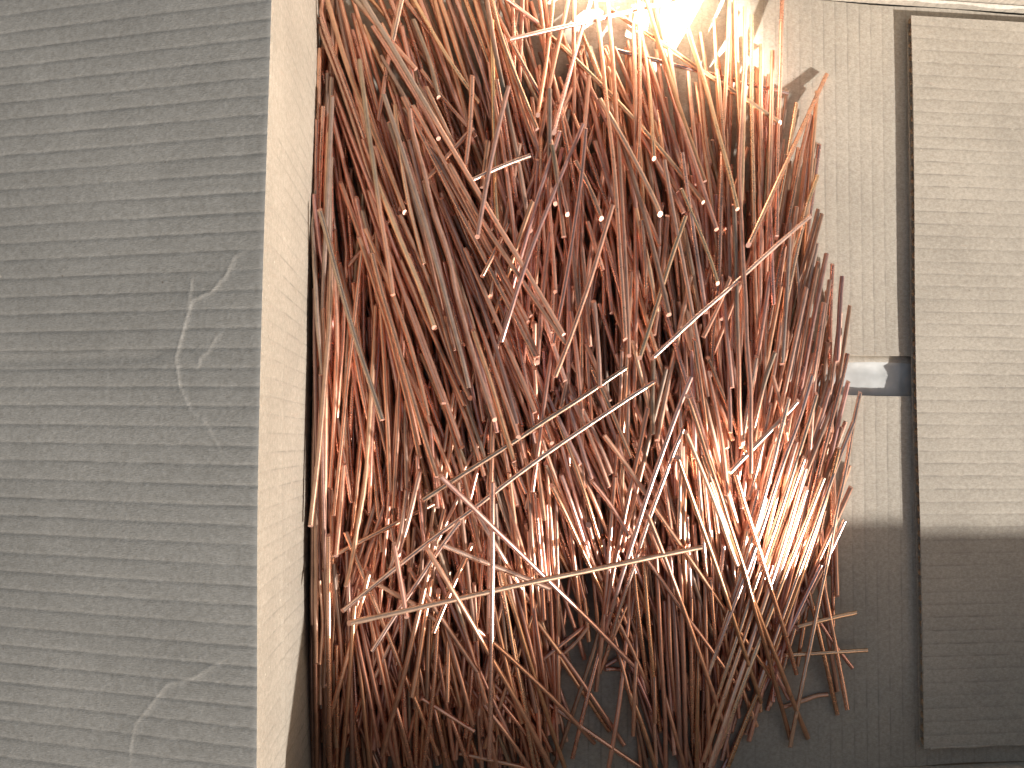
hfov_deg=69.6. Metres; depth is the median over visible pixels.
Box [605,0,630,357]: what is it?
copper rod
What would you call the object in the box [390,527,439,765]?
copper rod
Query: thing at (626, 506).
copper rod
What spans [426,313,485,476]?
copper rod
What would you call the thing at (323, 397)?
copper rod
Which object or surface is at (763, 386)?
copper rod
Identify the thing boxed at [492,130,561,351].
copper rod
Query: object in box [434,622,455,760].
copper rod
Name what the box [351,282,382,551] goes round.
copper rod
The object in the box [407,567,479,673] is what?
copper rod
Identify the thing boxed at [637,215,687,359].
copper rod
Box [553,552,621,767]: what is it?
copper rod
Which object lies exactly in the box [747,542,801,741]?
copper rod
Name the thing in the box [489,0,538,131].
copper rod
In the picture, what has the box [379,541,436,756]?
copper rod
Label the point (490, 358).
copper rod
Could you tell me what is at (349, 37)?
copper rod
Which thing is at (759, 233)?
copper rod
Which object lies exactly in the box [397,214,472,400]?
copper rod
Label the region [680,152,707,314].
copper rod
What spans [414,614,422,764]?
copper rod
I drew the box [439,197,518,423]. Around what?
copper rod
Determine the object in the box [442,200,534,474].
copper rod
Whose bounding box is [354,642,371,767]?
copper rod
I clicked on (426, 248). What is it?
copper rod
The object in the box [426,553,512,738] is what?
copper rod
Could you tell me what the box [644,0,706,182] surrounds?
copper rod
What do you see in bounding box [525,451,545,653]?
copper rod
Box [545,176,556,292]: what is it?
copper rod
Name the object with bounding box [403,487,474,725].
copper rod
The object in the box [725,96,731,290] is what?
copper rod
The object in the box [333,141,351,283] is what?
copper rod
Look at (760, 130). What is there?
copper rod
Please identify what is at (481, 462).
copper rod
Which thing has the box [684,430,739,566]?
copper rod
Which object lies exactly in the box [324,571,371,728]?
copper rod
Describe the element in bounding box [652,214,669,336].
copper rod
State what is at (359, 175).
copper rod
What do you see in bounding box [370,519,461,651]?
copper rod
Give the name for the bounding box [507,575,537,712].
copper rod
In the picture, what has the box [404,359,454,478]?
copper rod
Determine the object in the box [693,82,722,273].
copper rod
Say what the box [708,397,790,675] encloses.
copper rod
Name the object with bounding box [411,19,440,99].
copper rod
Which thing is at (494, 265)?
copper rod
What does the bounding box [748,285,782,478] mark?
copper rod
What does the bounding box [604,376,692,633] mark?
copper rod
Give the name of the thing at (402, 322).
copper rod
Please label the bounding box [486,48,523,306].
copper rod
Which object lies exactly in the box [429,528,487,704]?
copper rod
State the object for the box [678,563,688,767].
copper rod
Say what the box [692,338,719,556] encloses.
copper rod
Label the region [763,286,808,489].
copper rod
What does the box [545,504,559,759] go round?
copper rod
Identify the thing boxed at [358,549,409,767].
copper rod
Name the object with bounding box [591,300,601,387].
copper rod
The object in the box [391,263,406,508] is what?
copper rod
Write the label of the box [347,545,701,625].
copper rod
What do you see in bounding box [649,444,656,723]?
copper rod
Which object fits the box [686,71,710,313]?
copper rod
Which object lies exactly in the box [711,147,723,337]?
copper rod
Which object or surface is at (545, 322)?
copper rod
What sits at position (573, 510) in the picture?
copper rod
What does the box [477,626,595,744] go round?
copper rod
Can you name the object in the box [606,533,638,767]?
copper rod
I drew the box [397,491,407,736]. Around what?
copper rod
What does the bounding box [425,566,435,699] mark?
copper rod
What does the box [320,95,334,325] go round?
copper rod
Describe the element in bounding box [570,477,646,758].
copper rod
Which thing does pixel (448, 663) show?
copper rod
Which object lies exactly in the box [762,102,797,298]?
copper rod
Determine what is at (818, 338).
copper rod
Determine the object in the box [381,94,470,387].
copper rod
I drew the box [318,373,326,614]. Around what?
copper rod
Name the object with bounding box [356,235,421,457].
copper rod
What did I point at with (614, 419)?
copper rod
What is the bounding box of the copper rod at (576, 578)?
[556,408,584,638]
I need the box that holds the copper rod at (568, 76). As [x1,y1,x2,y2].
[552,0,592,134]
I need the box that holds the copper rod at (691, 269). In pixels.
[682,227,700,312]
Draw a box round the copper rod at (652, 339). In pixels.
[613,211,690,469]
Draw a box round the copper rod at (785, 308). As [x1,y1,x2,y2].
[780,223,791,364]
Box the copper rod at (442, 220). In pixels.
[416,117,460,279]
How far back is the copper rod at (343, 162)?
0.40 m
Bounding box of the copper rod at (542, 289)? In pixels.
[535,233,551,364]
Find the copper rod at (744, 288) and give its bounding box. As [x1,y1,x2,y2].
[737,65,753,473]
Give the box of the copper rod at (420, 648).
[409,578,433,697]
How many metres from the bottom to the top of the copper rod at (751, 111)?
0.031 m
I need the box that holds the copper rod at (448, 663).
[445,421,450,702]
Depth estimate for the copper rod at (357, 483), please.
0.39 m
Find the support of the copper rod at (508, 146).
on the copper rods at (435, 512)
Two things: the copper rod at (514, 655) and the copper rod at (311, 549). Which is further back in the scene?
the copper rod at (514, 655)
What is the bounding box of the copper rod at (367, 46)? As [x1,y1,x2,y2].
[351,0,389,120]
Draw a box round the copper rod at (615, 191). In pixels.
[593,0,627,341]
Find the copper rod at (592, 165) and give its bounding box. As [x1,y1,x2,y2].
[557,76,643,301]
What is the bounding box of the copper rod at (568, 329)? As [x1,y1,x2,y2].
[566,235,571,495]
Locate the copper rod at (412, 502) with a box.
[398,469,422,556]
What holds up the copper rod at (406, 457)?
on the copper rods at (435, 512)
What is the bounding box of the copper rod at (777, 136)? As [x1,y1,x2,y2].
[774,0,783,239]
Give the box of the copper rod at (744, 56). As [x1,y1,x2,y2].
[737,6,746,215]
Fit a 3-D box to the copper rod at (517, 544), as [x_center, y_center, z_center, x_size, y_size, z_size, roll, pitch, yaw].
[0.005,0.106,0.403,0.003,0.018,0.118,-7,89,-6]
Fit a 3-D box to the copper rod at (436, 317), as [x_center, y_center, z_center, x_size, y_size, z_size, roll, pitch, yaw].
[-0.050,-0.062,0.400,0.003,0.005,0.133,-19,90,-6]
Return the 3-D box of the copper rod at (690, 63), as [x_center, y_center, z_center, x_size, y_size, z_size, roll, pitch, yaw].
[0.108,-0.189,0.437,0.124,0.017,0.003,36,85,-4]
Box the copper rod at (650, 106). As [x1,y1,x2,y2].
[641,30,655,160]
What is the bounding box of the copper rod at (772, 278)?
[763,79,775,304]
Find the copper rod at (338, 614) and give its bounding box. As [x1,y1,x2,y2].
[332,561,349,733]
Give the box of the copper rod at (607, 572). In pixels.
[594,475,616,691]
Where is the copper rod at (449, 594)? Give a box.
[431,542,473,633]
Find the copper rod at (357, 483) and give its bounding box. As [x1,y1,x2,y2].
[350,360,370,538]
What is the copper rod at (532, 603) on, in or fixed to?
on the copper rods at (435, 512)
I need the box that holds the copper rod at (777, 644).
[726,446,840,767]
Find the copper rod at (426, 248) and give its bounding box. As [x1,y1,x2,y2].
[386,121,444,315]
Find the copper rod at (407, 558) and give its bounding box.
[341,379,656,612]
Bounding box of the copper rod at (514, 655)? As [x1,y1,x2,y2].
[496,570,536,767]
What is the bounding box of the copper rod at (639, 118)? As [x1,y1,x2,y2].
[636,0,641,163]
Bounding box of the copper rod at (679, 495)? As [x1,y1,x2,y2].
[677,359,682,613]
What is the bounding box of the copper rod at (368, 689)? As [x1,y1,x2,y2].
[341,553,380,747]
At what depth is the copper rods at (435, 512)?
0.41 m
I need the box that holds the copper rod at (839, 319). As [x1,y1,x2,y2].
[835,276,844,362]
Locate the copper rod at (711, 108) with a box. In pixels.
[677,0,739,210]
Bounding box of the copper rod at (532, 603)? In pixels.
[526,530,541,742]
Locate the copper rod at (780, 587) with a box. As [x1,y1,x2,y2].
[721,476,825,748]
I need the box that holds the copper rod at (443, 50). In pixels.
[412,0,480,103]
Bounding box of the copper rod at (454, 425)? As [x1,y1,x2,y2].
[391,249,463,448]
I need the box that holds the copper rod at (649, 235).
[608,96,671,316]
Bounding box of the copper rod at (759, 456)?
[746,402,772,499]
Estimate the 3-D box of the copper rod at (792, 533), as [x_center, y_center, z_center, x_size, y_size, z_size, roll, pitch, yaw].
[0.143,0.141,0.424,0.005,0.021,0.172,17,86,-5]
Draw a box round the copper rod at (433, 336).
[398,260,466,406]
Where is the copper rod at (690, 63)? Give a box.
[610,7,781,124]
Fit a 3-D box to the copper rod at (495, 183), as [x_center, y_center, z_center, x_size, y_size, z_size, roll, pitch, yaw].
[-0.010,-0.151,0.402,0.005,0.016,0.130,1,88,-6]
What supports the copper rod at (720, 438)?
on the copper rods at (435, 512)
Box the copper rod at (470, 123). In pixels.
[464,75,474,167]
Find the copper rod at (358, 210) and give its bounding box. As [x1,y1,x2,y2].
[353,196,403,421]
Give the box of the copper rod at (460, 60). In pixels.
[438,0,489,154]
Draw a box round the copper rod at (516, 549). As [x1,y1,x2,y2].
[438,474,650,685]
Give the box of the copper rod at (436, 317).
[380,156,460,385]
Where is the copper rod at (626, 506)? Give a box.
[603,407,649,614]
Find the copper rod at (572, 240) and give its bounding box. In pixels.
[551,128,587,345]
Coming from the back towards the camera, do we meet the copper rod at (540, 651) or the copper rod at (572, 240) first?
the copper rod at (540, 651)
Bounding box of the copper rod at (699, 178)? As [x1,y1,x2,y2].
[655,43,718,230]
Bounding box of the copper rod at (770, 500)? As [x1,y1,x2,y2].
[713,373,813,666]
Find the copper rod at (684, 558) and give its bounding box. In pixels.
[682,412,689,637]
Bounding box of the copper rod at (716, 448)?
[676,301,741,533]
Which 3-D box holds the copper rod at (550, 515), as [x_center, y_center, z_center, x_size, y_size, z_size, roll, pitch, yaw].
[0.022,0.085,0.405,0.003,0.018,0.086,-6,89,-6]
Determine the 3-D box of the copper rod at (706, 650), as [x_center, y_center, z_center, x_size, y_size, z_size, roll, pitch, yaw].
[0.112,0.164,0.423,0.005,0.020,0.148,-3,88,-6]
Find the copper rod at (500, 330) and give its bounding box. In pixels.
[463,247,536,413]
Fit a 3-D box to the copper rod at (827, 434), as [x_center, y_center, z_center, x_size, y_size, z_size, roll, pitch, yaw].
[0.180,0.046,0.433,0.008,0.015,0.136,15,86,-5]
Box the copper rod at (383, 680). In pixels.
[357,570,401,767]
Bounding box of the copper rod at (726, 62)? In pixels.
[716,0,731,195]
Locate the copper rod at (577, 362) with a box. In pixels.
[569,311,583,409]
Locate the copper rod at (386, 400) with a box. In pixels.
[373,227,391,494]
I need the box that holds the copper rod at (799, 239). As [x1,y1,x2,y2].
[754,201,809,465]
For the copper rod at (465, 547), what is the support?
on the copper rods at (435, 512)
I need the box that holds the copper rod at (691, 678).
[689,567,694,763]
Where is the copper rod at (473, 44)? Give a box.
[454,0,523,210]
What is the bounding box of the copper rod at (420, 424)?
[369,253,438,477]
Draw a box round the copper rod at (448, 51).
[432,0,480,172]
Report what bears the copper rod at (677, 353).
on the copper rods at (435, 512)
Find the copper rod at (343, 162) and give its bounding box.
[333,117,360,230]
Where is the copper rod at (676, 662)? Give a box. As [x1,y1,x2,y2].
[667,544,682,767]
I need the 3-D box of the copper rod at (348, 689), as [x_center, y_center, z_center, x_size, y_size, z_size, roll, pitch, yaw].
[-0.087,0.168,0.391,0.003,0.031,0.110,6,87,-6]
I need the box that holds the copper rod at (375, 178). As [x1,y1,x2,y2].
[357,59,394,295]
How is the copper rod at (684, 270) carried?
on the copper rods at (435, 512)
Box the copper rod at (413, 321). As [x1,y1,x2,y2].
[367,190,445,404]
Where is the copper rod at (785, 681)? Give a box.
[708,479,809,739]
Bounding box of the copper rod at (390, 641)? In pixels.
[343,531,440,756]
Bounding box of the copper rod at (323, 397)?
[308,256,333,526]
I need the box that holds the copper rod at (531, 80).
[497,11,597,193]
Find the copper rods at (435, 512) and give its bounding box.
[311,0,867,767]
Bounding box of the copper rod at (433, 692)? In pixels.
[421,588,440,767]
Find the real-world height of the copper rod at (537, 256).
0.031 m
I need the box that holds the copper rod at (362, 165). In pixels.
[325,70,416,304]
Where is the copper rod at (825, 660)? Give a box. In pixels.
[790,523,839,715]
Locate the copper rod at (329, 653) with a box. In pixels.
[326,534,332,767]
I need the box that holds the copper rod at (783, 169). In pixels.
[746,73,828,247]
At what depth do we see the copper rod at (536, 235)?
0.39 m
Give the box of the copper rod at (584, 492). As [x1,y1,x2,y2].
[540,374,605,563]
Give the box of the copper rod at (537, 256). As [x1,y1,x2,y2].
[529,65,542,328]
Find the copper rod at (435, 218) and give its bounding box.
[407,108,496,421]
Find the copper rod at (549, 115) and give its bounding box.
[545,88,551,311]
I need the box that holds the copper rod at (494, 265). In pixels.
[402,107,539,356]
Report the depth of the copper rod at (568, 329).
0.40 m
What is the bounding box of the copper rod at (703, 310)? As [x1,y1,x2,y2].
[650,214,811,360]
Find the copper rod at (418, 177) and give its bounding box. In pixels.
[407,139,467,368]
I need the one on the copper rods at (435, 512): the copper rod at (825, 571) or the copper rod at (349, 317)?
the copper rod at (349, 317)
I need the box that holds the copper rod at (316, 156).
[313,119,318,366]
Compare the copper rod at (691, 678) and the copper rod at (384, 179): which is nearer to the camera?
the copper rod at (384, 179)
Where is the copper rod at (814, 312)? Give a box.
[790,253,828,451]
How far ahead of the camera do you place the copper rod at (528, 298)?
0.40 m
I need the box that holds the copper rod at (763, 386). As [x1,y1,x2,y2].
[753,350,776,431]
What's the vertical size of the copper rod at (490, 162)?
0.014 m
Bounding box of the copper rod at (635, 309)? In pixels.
[632,202,638,406]
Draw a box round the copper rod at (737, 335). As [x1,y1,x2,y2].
[731,204,743,448]
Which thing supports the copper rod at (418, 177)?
on the copper rods at (435, 512)
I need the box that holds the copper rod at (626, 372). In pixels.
[613,270,632,572]
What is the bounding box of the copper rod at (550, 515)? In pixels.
[544,460,560,610]
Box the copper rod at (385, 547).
[378,339,405,628]
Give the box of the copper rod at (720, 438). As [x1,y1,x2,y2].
[706,371,729,495]
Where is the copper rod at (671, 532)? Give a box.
[647,500,770,678]
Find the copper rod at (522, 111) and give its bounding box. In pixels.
[494,1,556,206]
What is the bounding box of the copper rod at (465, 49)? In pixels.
[446,0,518,197]
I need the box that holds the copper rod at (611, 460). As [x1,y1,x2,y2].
[597,406,636,573]
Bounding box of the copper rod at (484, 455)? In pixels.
[461,390,547,631]
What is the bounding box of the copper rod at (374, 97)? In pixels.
[353,19,415,240]
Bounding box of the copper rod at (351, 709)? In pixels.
[345,550,354,767]
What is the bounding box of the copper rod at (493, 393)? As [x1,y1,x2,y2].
[470,328,515,462]
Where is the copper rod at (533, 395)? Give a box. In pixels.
[473,230,553,444]
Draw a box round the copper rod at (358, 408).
[351,360,368,473]
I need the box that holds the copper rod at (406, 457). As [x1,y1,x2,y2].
[399,267,409,515]
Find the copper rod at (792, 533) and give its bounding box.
[712,486,808,767]
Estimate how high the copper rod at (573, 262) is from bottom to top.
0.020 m
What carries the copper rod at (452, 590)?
on the copper rods at (435, 512)
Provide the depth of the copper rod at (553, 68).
0.42 m
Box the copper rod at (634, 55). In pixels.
[631,6,638,258]
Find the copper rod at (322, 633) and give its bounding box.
[318,580,324,664]
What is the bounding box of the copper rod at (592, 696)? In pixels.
[560,648,625,746]
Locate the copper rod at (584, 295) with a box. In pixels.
[553,204,614,377]
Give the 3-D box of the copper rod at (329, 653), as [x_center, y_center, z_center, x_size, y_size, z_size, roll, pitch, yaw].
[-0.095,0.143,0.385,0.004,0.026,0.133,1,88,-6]
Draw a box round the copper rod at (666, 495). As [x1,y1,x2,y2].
[640,358,672,529]
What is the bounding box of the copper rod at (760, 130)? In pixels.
[758,44,763,282]
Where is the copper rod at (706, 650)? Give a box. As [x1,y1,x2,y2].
[703,545,711,760]
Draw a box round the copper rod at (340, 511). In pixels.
[333,462,345,556]
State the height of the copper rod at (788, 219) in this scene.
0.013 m
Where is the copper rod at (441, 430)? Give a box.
[404,335,480,540]
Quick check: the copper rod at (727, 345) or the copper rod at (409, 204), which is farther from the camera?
the copper rod at (727, 345)
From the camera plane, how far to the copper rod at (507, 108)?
0.40 m
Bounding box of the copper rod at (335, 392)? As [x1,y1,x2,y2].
[327,242,338,488]
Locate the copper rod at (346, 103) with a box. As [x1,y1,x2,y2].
[318,24,391,248]
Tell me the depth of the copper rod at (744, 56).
0.44 m
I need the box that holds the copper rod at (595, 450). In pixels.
[507,235,610,487]
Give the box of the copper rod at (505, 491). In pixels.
[485,421,535,596]
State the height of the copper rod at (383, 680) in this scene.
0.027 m
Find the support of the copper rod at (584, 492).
on the copper rods at (435, 512)
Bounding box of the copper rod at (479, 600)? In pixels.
[464,540,486,737]
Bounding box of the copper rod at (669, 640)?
[667,535,683,754]
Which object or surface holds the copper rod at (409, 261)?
on the copper rods at (435, 512)
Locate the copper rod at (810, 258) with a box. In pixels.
[787,213,823,356]
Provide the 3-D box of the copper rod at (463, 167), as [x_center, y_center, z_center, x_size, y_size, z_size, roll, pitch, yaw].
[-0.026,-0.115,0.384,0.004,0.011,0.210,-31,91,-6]
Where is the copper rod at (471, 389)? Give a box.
[442,261,482,436]
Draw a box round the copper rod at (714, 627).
[709,577,721,701]
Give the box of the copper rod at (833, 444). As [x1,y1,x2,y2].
[780,380,849,650]
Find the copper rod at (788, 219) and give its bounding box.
[767,150,802,342]
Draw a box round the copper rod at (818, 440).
[770,395,834,565]
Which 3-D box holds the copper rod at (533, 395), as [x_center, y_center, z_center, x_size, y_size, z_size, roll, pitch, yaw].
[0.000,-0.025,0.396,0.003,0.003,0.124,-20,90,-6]
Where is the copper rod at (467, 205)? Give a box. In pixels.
[411,105,529,323]
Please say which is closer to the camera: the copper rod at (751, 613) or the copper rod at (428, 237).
the copper rod at (428, 237)
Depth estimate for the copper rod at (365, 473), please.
0.39 m
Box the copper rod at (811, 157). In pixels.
[802,90,818,276]
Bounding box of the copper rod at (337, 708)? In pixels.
[334,643,339,767]
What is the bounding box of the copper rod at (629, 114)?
[534,23,704,204]
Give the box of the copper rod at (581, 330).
[577,245,585,437]
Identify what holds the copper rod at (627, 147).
on the copper rods at (435, 512)
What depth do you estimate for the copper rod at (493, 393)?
0.39 m
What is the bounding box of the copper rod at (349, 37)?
[338,0,408,214]
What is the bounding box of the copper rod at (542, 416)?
[530,263,561,492]
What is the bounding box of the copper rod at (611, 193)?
[593,140,677,396]
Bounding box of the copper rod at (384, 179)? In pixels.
[373,145,432,307]
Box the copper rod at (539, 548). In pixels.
[532,491,546,620]
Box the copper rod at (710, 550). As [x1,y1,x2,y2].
[675,455,762,703]
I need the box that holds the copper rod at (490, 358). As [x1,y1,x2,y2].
[454,244,520,438]
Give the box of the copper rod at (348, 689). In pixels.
[339,603,356,767]
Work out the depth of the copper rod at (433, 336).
0.40 m
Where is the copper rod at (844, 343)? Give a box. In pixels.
[822,305,851,476]
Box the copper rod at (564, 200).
[524,16,568,216]
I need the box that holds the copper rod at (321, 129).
[318,106,324,283]
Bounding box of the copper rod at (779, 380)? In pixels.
[714,349,788,666]
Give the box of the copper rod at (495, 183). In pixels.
[490,0,498,220]
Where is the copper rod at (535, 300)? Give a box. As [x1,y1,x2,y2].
[447,163,565,344]
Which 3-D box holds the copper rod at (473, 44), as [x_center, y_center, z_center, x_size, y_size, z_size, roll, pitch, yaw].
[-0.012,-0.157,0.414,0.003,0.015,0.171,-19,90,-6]
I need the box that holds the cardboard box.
[0,0,1023,767]
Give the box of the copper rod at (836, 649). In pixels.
[820,576,849,710]
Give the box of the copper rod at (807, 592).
[721,564,823,767]
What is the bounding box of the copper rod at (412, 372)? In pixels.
[384,280,449,504]
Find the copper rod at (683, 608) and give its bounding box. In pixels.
[645,509,722,722]
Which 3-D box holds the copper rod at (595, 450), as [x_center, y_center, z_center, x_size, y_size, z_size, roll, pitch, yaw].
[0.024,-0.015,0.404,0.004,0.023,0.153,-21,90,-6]
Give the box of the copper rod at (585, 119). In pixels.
[573,75,590,314]
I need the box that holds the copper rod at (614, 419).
[540,252,632,458]
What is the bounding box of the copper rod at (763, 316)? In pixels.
[725,271,770,557]
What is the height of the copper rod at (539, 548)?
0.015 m
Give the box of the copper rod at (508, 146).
[495,79,517,200]
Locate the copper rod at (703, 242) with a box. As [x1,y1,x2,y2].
[679,188,719,285]
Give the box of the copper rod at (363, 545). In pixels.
[342,461,385,616]
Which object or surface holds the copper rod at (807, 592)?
on the cardboard box
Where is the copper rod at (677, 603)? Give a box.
[641,552,739,688]
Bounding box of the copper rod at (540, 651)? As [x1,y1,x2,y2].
[515,481,549,710]
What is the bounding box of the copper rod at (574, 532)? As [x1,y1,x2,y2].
[549,483,650,696]
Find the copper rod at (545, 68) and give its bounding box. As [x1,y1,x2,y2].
[536,0,554,117]
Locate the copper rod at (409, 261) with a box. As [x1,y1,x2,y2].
[372,178,436,329]
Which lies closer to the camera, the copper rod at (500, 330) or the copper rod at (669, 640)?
the copper rod at (500, 330)
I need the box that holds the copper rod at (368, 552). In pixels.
[342,420,408,628]
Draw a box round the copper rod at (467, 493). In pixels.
[420,323,482,554]
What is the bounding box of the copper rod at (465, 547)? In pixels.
[456,480,477,641]
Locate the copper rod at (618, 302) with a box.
[606,192,638,438]
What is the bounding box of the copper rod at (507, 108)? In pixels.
[485,0,532,232]
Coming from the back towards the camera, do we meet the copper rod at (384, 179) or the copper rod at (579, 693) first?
the copper rod at (579, 693)
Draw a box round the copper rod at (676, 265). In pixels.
[654,85,681,339]
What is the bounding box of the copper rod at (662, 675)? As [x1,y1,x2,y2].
[654,552,667,767]
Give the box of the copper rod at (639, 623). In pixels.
[624,473,653,751]
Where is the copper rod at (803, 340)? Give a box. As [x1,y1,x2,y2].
[772,267,818,524]
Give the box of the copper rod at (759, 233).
[757,111,761,327]
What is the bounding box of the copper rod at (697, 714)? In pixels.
[694,582,701,767]
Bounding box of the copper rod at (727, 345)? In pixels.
[720,274,734,388]
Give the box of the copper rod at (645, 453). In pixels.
[620,366,668,552]
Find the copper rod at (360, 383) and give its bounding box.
[346,318,382,473]
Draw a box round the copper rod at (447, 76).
[417,0,489,190]
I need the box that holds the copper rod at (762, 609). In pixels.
[707,467,807,767]
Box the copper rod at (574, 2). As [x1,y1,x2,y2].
[572,0,576,219]
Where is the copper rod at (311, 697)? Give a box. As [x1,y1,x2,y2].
[309,442,314,766]
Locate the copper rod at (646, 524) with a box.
[605,428,684,662]
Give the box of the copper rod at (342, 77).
[318,17,392,228]
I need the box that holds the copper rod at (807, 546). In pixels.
[757,421,854,687]
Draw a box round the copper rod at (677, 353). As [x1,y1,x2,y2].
[654,281,719,484]
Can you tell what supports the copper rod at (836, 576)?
on the copper rods at (435, 512)
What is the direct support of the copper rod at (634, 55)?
on the cardboard box
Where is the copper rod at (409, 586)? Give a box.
[398,526,416,679]
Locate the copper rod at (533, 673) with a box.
[495,555,566,767]
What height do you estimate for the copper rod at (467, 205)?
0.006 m
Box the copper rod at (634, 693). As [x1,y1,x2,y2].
[631,439,640,736]
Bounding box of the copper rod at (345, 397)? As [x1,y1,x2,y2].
[332,250,362,515]
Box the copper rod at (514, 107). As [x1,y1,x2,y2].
[494,23,531,176]
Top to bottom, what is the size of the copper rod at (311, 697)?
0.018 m
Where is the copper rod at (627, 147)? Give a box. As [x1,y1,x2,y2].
[597,97,662,216]
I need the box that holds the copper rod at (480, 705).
[472,582,483,736]
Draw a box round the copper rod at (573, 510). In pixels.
[559,474,609,636]
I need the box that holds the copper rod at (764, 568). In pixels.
[733,473,798,674]
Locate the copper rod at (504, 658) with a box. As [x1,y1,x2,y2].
[494,604,523,724]
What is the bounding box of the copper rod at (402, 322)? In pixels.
[363,228,429,415]
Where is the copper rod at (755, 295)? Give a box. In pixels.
[750,108,758,351]
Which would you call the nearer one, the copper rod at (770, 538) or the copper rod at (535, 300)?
the copper rod at (535, 300)
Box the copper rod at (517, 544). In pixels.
[507,472,528,628]
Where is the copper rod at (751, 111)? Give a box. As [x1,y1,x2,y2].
[749,14,755,229]
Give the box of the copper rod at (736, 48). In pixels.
[733,0,745,203]
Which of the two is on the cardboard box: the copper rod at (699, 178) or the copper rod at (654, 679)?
the copper rod at (699, 178)
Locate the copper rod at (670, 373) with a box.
[655,274,692,440]
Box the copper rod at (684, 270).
[662,159,709,396]
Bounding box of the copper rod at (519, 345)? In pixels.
[489,197,535,426]
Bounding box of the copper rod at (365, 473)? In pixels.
[344,304,377,586]
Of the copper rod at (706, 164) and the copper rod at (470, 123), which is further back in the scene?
the copper rod at (706, 164)
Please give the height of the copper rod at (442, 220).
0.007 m
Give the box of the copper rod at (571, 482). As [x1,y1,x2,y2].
[560,445,607,618]
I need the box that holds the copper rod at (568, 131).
[529,1,599,244]
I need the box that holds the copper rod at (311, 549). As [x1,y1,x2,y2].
[310,311,319,624]
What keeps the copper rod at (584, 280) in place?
on the copper rods at (435, 512)
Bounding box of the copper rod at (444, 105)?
[420,16,468,191]
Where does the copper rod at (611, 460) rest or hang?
on the copper rods at (435, 512)
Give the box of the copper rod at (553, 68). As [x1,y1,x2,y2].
[527,0,570,202]
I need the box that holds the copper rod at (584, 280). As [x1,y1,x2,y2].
[579,233,591,346]
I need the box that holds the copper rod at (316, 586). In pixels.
[313,505,318,663]
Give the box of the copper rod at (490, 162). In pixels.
[475,85,510,238]
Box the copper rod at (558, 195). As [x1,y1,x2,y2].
[549,143,565,237]
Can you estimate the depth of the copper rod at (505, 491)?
0.40 m
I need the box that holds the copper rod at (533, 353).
[400,96,537,358]
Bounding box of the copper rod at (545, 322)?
[497,171,566,382]
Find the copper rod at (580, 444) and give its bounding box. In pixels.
[525,277,593,479]
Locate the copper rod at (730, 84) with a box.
[722,14,733,283]
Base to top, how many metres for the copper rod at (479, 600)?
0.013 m
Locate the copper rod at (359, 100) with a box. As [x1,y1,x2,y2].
[325,0,406,214]
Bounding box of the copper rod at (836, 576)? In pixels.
[825,290,838,597]
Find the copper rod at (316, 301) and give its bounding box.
[310,190,323,373]
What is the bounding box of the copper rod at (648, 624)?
[640,520,661,732]
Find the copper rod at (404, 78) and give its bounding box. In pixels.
[371,25,440,140]
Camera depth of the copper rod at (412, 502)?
0.38 m
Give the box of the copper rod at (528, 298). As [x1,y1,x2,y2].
[522,159,539,364]
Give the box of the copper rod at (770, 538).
[710,392,818,722]
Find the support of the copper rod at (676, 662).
on the copper rods at (435, 512)
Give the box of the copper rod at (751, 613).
[701,456,805,762]
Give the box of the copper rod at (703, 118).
[696,66,711,165]
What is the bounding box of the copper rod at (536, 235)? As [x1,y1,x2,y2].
[499,123,584,341]
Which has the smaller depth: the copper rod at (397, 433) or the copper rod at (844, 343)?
the copper rod at (397, 433)
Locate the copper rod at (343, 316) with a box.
[337,245,348,417]
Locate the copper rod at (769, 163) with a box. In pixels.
[762,50,774,307]
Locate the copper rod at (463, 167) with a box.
[360,0,565,336]
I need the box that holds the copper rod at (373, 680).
[347,544,396,767]
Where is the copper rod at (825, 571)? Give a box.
[788,391,861,747]
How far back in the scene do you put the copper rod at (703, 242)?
0.40 m
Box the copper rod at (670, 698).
[662,599,676,755]
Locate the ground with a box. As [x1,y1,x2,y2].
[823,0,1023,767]
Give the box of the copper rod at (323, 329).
[321,308,327,542]
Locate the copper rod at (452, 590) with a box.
[424,545,553,767]
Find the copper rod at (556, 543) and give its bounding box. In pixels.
[552,435,560,641]
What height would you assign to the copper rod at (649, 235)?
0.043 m
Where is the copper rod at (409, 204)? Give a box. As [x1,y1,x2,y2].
[393,104,425,264]
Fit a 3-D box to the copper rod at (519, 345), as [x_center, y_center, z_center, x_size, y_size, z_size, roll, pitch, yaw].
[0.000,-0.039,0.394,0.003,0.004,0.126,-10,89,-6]
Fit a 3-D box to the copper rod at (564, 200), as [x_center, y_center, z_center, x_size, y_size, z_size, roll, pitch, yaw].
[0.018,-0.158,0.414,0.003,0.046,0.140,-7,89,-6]
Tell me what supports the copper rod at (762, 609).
on the copper rods at (435, 512)
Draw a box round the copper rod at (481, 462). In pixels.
[420,365,627,502]
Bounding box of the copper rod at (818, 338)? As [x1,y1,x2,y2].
[793,302,826,520]
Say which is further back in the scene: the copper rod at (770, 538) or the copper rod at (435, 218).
the copper rod at (770, 538)
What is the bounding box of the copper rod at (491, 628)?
[487,482,494,759]
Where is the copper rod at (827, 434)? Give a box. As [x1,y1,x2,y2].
[801,353,849,545]
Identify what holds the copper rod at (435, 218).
on the copper rods at (435, 512)
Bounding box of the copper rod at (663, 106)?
[645,44,728,310]
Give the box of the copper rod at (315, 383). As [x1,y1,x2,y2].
[312,289,321,579]
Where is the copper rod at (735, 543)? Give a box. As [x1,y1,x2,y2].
[685,394,790,740]
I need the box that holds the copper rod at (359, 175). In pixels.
[334,98,407,322]
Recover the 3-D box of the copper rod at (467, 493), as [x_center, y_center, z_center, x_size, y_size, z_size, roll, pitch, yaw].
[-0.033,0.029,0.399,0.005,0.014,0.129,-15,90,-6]
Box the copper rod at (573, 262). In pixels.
[562,141,587,398]
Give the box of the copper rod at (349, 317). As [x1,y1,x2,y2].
[317,208,384,420]

